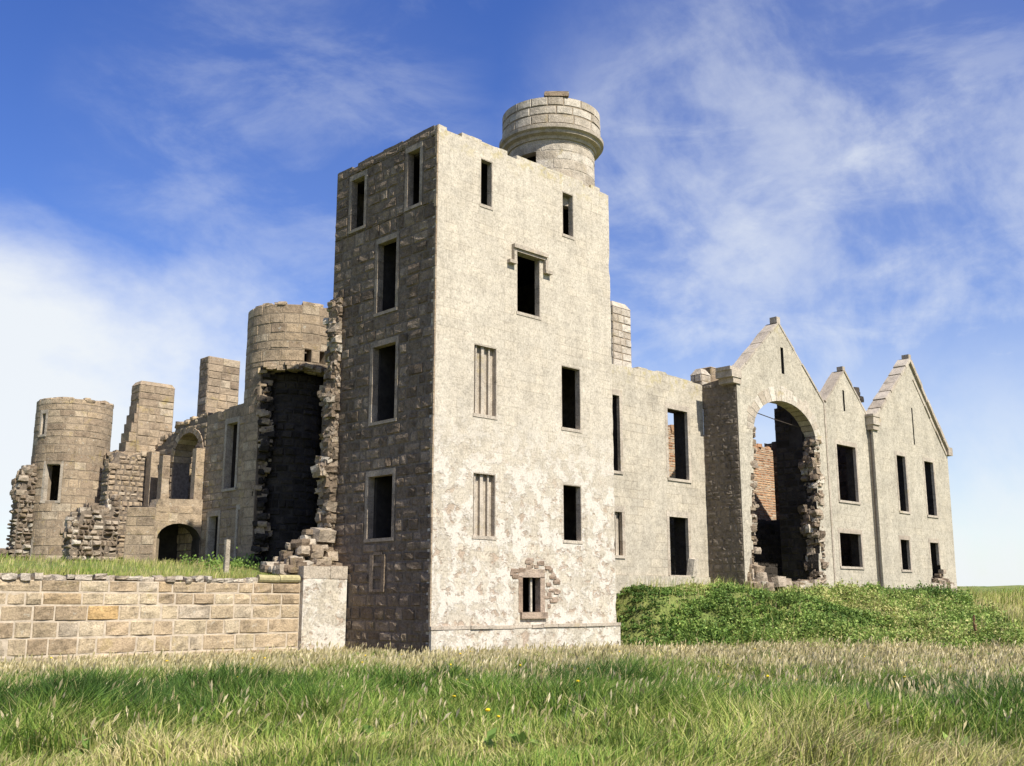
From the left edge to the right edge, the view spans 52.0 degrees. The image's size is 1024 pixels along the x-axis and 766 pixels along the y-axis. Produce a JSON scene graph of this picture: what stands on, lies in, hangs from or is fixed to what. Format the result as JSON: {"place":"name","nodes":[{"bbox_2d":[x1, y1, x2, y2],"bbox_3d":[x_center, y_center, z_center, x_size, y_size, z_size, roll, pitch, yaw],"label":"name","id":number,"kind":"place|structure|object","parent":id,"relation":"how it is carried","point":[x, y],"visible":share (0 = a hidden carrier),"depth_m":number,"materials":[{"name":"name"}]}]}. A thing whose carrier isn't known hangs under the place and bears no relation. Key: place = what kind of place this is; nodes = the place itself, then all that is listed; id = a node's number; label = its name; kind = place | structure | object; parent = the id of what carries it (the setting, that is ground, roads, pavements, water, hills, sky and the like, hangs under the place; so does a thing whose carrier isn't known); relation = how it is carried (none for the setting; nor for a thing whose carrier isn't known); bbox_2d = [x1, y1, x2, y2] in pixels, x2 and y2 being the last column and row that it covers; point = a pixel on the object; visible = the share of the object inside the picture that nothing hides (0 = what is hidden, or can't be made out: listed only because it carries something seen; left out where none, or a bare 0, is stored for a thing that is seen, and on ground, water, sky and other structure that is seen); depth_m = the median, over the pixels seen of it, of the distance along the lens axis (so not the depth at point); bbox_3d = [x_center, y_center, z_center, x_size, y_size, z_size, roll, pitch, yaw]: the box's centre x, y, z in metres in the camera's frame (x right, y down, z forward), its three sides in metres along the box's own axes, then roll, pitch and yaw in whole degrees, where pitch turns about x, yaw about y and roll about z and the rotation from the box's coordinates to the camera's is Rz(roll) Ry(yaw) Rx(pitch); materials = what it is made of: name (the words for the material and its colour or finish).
{"place":"outdoors","nodes":[
{"label":"outdoors","id":0,"kind":"place"},
{"bbox_2d":[0,559,1023,765],"bbox_3d":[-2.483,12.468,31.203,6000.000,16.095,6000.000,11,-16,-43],"label":"ground","id":1,"kind":"structure","parent":0,"point":[637,632],"depth_m":38.67,"materials":[{"name":"green plant"}]},
{"bbox_2d":[0,548,9,558],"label":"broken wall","id":2,"kind":"structure","parent":1,"relation":"on","point":[3,551],"depth_m":49.94,"materials":[{"name":"stone"}]},
{"bbox_2d":[6,464,37,559],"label":"broken wall","id":3,"kind":"structure","parent":1,"relation":"on","point":[22,491],"depth_m":50.54,"materials":[{"name":"stone"}]},
{"bbox_2d":[29,397,113,560],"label":"round tower","id":4,"kind":"structure","parent":1,"relation":"on","point":[71,442],"depth_m":51.35,"materials":[{"name":"stone"}]},
{"bbox_2d":[29,537,33,558],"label":"window","id":5,"kind":"structure","parent":4,"relation":"in","point":[31,540],"depth_m":50.35,"materials":[{"name":"stone"}]},
{"bbox_2d":[38,409,48,436],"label":"window","id":6,"kind":"structure","parent":4,"relation":"in","point":[44,413],"depth_m":51.65,"materials":[{"name":"stone"}]},
{"bbox_2d":[40,461,63,502],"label":"window","id":7,"kind":"structure","parent":4,"relation":"in","point":[46,466],"depth_m":50.88,"materials":[{"name":"stone"}]},
{"bbox_2d":[60,494,122,562],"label":"broken wall","id":8,"kind":"structure","parent":1,"relation":"on","point":[89,530],"depth_m":45.62,"materials":[{"name":"stone"}]},
{"bbox_2d":[104,450,118,459],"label":"broken wall","id":9,"kind":"structure","parent":1,"relation":"on","point":[106,456],"depth_m":52.40,"materials":[{"name":"stone"}]},
{"bbox_2d":[99,451,147,559],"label":"rubble wall","id":10,"kind":"structure","parent":1,"relation":"on","point":[123,474],"depth_m":48.64,"materials":[{"name":"stone"}]},
{"bbox_2d":[119,381,174,454],"bbox_3d":[-17.634,4.322,49.834,2.529,8.850,0.983,11,-16,-43],"label":"chimney stack","id":11,"kind":"object","parent":10,"relation":"on","point":[149,422],"visible":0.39,"depth_m":50.10,"materials":[{"name":"stone"}]},
{"bbox_2d":[0,553,294,578],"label":"terrace grass","id":12,"kind":"structure","parent":1,"relation":"on","point":[66,570],"depth_m":34.67,"materials":[{"name":"green plant"}]},
{"bbox_2d":[223,539,230,574],"bbox_3d":[-9.955,6.128,36.602,0.177,1.335,0.154,11,-16,-43],"label":"stone post","id":13,"kind":"object","parent":12,"relation":"on","point":[226,559],"visible":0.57,"depth_m":36.57,"materials":[{"name":"grey stone"}]},
{"bbox_2d":[237,301,328,565],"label":"round tower","id":14,"kind":"structure","parent":12,"relation":"on","point":[285,369],"depth_m":43.73,"materials":[{"name":"stone"}]},
{"bbox_2d":[0,573,300,666],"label":"garden wall","id":15,"kind":"structure","parent":1,"relation":"on","point":[53,615],"depth_m":30.60,"materials":[{"name":"beige stone"}]},
{"bbox_2d":[256,575,300,582],"bbox_3d":[-7.567,6.349,33.995,1.505,0.276,0.276,11,-16,-43],"label":"stone roll","id":16,"kind":"object","parent":15,"relation":"on","point":[279,578],"visible":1,"depth_m":33.88,"materials":[{"name":"beige stone"}]},
{"bbox_2d":[123,499,202,564],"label":"wall","id":17,"kind":"structure","parent":1,"relation":"on","point":[151,530],"depth_m":44.42,"materials":[{"name":"stone"}]},
{"bbox_2d":[143,412,212,563],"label":"arched wall","id":18,"kind":"structure","parent":1,"relation":"on","point":[175,465],"depth_m":48.17,"materials":[{"name":"stone"}]},
{"bbox_2d":[195,356,239,447],"bbox_3d":[-14.907,4.008,52.600,1.831,10.592,0.985,11,-16,-43],"label":"chimney stack","id":19,"kind":"object","parent":18,"relation":"on","point":[218,389],"visible":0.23,"depth_m":52.92,"materials":[{"name":"stone"}]},
{"bbox_2d":[199,403,244,564],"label":"courtyard wall","id":20,"kind":"structure","parent":1,"relation":"on","point":[222,479],"depth_m":44.98,"materials":[{"name":"stone"}]},
{"bbox_2d":[205,510,220,564],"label":"window","id":21,"kind":"structure","parent":20,"relation":"in","point":[211,515],"depth_m":44.96,"materials":[{"name":"stone"}]},
{"bbox_2d":[221,416,239,491],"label":"window","id":22,"kind":"structure","parent":20,"relation":"in","point":[229,423],"depth_m":44.84,"materials":[{"name":"stone"}]},
{"bbox_2d":[233,504,240,560],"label":"window","id":23,"kind":"structure","parent":20,"relation":"in","point":[238,507],"depth_m":43.32,"materials":[{"name":"stone"}]},
{"bbox_2d":[180,547,272,570],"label":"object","id":24,"kind":"object","parent":1,"relation":"on","point":[238,563],"visible":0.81,"depth_m":39.37,"materials":[{"name":"green plant"}]},
{"bbox_2d":[259,529,342,574],"bbox_3d":[-7.047,5.805,35.892,3.202,1.611,1.957,11,-16,-43],"label":"rubble","id":25,"kind":"object","parent":1,"relation":"on","point":[305,549],"visible":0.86,"depth_m":35.34,"materials":[{"name":"stone"}]},
{"bbox_2d":[310,527,336,542],"bbox_3d":[-6.535,5.247,36.232,0.592,0.515,0.768,-10,-15,39],"label":"fallen block","id":26,"kind":"object","parent":25,"relation":"on","point":[322,535],"depth_m":35.99,"materials":[{"name":"stone"}]},
{"bbox_2d":[290,566,347,652],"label":"wall pier","id":27,"kind":"structure","parent":1,"relation":"on","point":[322,606],"depth_m":34.76,"materials":[{"name":"stone"}]},
{"bbox_2d":[310,91,620,654],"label":"square tower","id":28,"kind":"structure","parent":1,"relation":"on","point":[462,468],"depth_m":36.36,"materials":[{"name":"stone"}]},
{"bbox_2d":[348,169,367,234],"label":"window","id":29,"kind":"structure","parent":28,"relation":"in","point":[355,179],"depth_m":38.73,"materials":[{"name":"stone"}]},
{"bbox_2d":[363,468,395,542],"bbox_3d":[-4.323,4.091,35.022,0.290,2.385,1.620,11,-16,-43],"label":"window","id":30,"kind":"structure","parent":28,"relation":"in","point":[370,475],"depth_m":35.32,"materials":[{"name":"stone"}]},
{"bbox_2d":[368,335,398,425],"bbox_3d":[-4.295,-0.046,35.854,0.290,2.945,1.560,11,-16,-43],"label":"window","id":31,"kind":"structure","parent":28,"relation":"in","point":[375,346],"depth_m":36.14,"materials":[{"name":"stone"}]},
{"bbox_2d":[373,231,399,316],"bbox_3d":[-4.281,-3.764,36.614,0.290,2.835,1.340,11,-16,-43],"label":"window","id":32,"kind":"structure","parent":28,"relation":"in","point":[394,237],"depth_m":36.84,"materials":[{"name":"stone"}]},
{"bbox_2d":[404,141,422,211],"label":"window","id":33,"kind":"structure","parent":28,"relation":"in","point":[417,148],"depth_m":36.40,"materials":[{"name":"stone"}]},
{"bbox_2d":[472,472,496,539],"bbox_3d":[-0.987,4.059,34.591,1.080,2.172,0.262,11,-16,-43],"label":"blind window","id":34,"kind":"structure","parent":28,"relation":"in","point":[484,484],"depth_m":34.69,"materials":[{"name":"stone"}]},
{"bbox_2d":[473,343,497,419],"bbox_3d":[-0.973,-0.030,35.457,1.120,2.492,0.262,11,-16,-43],"label":"blind window","id":35,"kind":"structure","parent":28,"relation":"in","point":[485,357],"depth_m":35.56,"materials":[{"name":"stone"}]},
{"bbox_2d":[480,158,492,210],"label":"window","id":36,"kind":"structure","parent":28,"relation":"in","point":[489,164],"depth_m":37.07,"materials":[{"name":"stone"}]},
{"bbox_2d":[516,253,540,319],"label":"window","id":37,"kind":"structure","parent":28,"relation":"in","point":[537,262],"depth_m":37.97,"materials":[{"name":"stone"}]},
{"bbox_2d":[518,569,547,618],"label":"window","id":38,"kind":"structure","parent":28,"relation":"in","point":[539,574],"depth_m":35.60,"materials":[{"name":"stone"}]},
{"bbox_2d":[562,191,574,239],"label":"window","id":39,"kind":"structure","parent":28,"relation":"in","point":[570,197],"depth_m":39.91,"materials":[{"name":"stone"}]},
{"bbox_2d":[561,365,581,432],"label":"window","id":40,"kind":"structure","parent":28,"relation":"in","point":[577,371],"depth_m":38.62,"materials":[{"name":"stone"}]},
{"bbox_2d":[563,484,582,543],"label":"window","id":41,"kind":"structure","parent":28,"relation":"in","point":[578,488],"depth_m":37.74,"materials":[{"name":"stone"}]},
{"bbox_2d":[20,666,1001,757],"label":"meadow weeds","id":42,"kind":"object","parent":1,"relation":"on","point":[491,734],"visible":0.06,"depth_m":11.86,"materials":[{"name":"green plant"}]},
{"bbox_2d":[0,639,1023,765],"bbox_3d":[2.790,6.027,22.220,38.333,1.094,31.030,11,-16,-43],"label":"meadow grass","id":43,"kind":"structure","parent":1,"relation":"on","point":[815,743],"depth_m":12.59,"materials":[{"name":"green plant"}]},
{"bbox_2d":[0,636,1023,757],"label":"grass seed heads","id":44,"kind":"object","parent":1,"relation":"on","point":[992,662],"depth_m":22.31,"materials":[{"name":"beige plant"}]},
{"bbox_2d":[610,301,631,367],"bbox_3d":[4.882,2.718,48.507,1.387,13.250,0.889,11,-16,-43],"label":"chimney stack","id":45,"kind":"object","parent":1,"relation":"on","point":[620,335],"visible":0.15,"depth_m":49.18,"materials":[{"name":"stone"}]},
{"bbox_2d":[612,364,709,598],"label":"roofless range","id":46,"kind":"structure","parent":1,"relation":"on","point":[651,497],"depth_m":43.56,"materials":[{"name":"stone"}]},
{"bbox_2d":[612,389,623,473],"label":"window","id":47,"kind":"structure","parent":46,"relation":"in","point":[618,393],"depth_m":42.34,"materials":[{"name":"stone"}]},
{"bbox_2d":[614,505,625,558],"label":"blind window","id":48,"kind":"structure","parent":46,"relation":"in","point":[621,509],"depth_m":41.49,"materials":[{"name":"stone"}]},
{"bbox_2d":[665,402,691,482],"bbox_3d":[7.078,2.569,44.943,1.730,3.330,0.190,11,-16,-43],"label":"window","id":49,"kind":"structure","parent":46,"relation":"in","point":[670,406],"depth_m":45.21,"materials":[{"name":"stone"}]},
{"bbox_2d":[666,510,691,576],"bbox_3d":[6.971,6.767,43.962,1.630,2.750,0.190,11,-16,-43],"label":"window","id":50,"kind":"structure","parent":46,"relation":"in","point":[686,515],"depth_m":44.28,"materials":[{"name":"stone"}]},
{"bbox_2d":[690,368,710,397],"bbox_3d":[8.575,0.189,47.641,0.773,1.650,0.660,11,-16,-43],"label":"chimney stack","id":51,"kind":"object","parent":46,"relation":"on","point":[700,376],"visible":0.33,"depth_m":47.49,"materials":[{"name":"stone"}]},
{"bbox_2d":[668,425,775,520],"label":"brick wall","id":52,"kind":"structure","parent":1,"relation":"on","point":[764,493],"depth_m":55.85,"materials":[{"name":"brown brick"}]},
{"bbox_2d":[669,518,782,577],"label":"wall","id":53,"kind":"structure","parent":1,"relation":"on","point":[767,535],"depth_m":53.97,"materials":[{"name":"grey stone"}]},
{"bbox_2d":[740,564,774,590],"bbox_3d":[10.361,8.266,44.497,2.035,1.196,1.500,11,-16,-43],"label":"rubble","id":54,"kind":"object","parent":1,"relation":"on","point":[756,573],"visible":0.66,"depth_m":43.96,"materials":[{"name":"stone"}]},
{"bbox_2d":[768,576,786,587],"bbox_3d":[11.235,8.457,44.578,0.601,0.502,0.823,-10,-15,39],"label":"fallen block","id":55,"kind":"object","parent":54,"relation":"on","point":[780,581],"depth_m":44.30,"materials":[{"name":"stone"}]},
{"bbox_2d":[702,316,833,586],"bbox_3d":[11.602,3.600,47.763,7.880,13.420,1.942,11,-16,-43],"label":"gabled front","id":56,"kind":"object","parent":1,"relation":"on","point":[767,366],"visible":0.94,"depth_m":46.17,"materials":[{"name":"stone"}]},
{"bbox_2d":[701,366,717,381],"bbox_3d":[9.129,0.251,48.432,0.877,1.850,0.822,11,-16,-43],"label":"chimney stack","id":57,"kind":"object","parent":56,"relation":"on","point":[710,370],"visible":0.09,"depth_m":48.11,"materials":[{"name":"stone"}]},
{"bbox_2d":[752,578,812,589],"bbox_3d":[11.829,8.811,45.812,6.004,0.564,1.505,11,-16,-43],"label":"rubble","id":58,"kind":"object","parent":1,"relation":"on","point":[801,582],"visible":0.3,"depth_m":45.49,"materials":[{"name":"stone"}]},
{"bbox_2d":[809,579,819,586],"bbox_3d":[13.395,8.891,46.622,0.406,0.335,0.560,-10,-15,39],"label":"fallen block","id":59,"kind":"object","parent":58,"relation":"on","point":[812,581],"depth_m":46.41,"materials":[{"name":"stone"}]},
{"bbox_2d":[774,405,809,580],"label":"cross wall","id":60,"kind":"structure","parent":1,"relation":"on","point":[792,488],"depth_m":49.80,"materials":[{"name":"grey stone"}]},
{"bbox_2d":[764,387,863,566],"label":"partition wall","id":61,"kind":"structure","parent":1,"relation":"on","point":[846,552],"depth_m":53.91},
{"bbox_2d":[615,578,1023,650],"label":"undergrowth","id":62,"kind":"object","parent":1,"relation":"on","point":[852,628],"visible":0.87,"depth_m":38.30,"materials":[{"name":"green plant"}]},
{"bbox_2d":[930,569,956,590],"bbox_3d":[22.664,10.459,55.482,2.002,1.233,1.160,11,-16,-43],"label":"rubble","id":63,"kind":"object","parent":62,"relation":"on","point":[940,578],"visible":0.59,"depth_m":55.16,"materials":[{"name":"stone"}]},
{"bbox_2d":[616,575,1023,650],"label":"bank grass","id":64,"kind":"structure","parent":1,"relation":"on","point":[709,582],"depth_m":39.65,"materials":[{"name":"green plant"}]},
{"bbox_2d":[819,366,877,587],"bbox_3d":[16.308,5.081,51.343,4.298,11.980,0.665,11,-16,-43],"label":"gabled front","id":65,"kind":"object","parent":1,"relation":"on","point":[845,426],"visible":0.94,"depth_m":51.39,"materials":[{"name":"stone"}]},
{"bbox_2d":[835,439,860,504],"bbox_3d":[16.315,4.354,51.167,2.140,3.030,0.190,11,-16,-43],"label":"window","id":66,"kind":"structure","parent":65,"relation":"in","point":[837,442],"depth_m":51.59,"materials":[{"name":"stone"}]},
{"bbox_2d":[838,528,864,569],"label":"window","id":67,"kind":"structure","parent":65,"relation":"in","point":[840,530],"depth_m":50.63,"materials":[{"name":"stone"}]},
{"bbox_2d":[702,577,1023,634],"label":"field grass","id":68,"kind":"structure","parent":1,"relation":"on","point":[1009,601],"depth_m":47.89,"materials":[{"name":"plant"}]},
{"bbox_2d":[864,354,956,589],"bbox_3d":[19.193,5.549,57.715,9.200,13.660,6.570,11,-16,-43],"label":"gabled front","id":69,"kind":"object","parent":1,"relation":"on","point":[910,450],"visible":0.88,"depth_m":55.12,"materials":[{"name":"stone"}]},
{"bbox_2d":[895,451,910,513],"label":"window","id":70,"kind":"structure","parent":69,"relation":"in","point":[897,453],"depth_m":54.66,"materials":[{"name":"stone"}]},
{"bbox_2d":[899,535,912,571],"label":"window","id":71,"kind":"structure","parent":69,"relation":"in","point":[901,537],"depth_m":53.75,"materials":[{"name":"stone"}]},
{"bbox_2d":[922,457,938,517],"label":"window","id":72,"kind":"structure","parent":69,"relation":"in","point":[929,460],"depth_m":56.90,"materials":[{"name":"stone"}]},
{"bbox_2d":[928,538,940,564],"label":"window","id":73,"kind":"structure","parent":69,"relation":"in","point":[936,541],"depth_m":56.14,"materials":[{"name":"stone"}]},
{"bbox_2d":[972,615,976,636],"bbox_3d":[14.952,7.998,33.901,0.121,0.999,0.120,11,-16,-43],"label":"dock plant","id":74,"kind":"object","parent":1,"relation":"on","point":[974,624],"visible":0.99,"depth_m":33.93,"materials":[{"name":"plant"}]},
{"bbox_2d":[0,0,1023,585],"label":"sky","id":75,"kind":"structure","parent":0,"point":[849,173],"materials":[{"name":"blue"}]}
]}

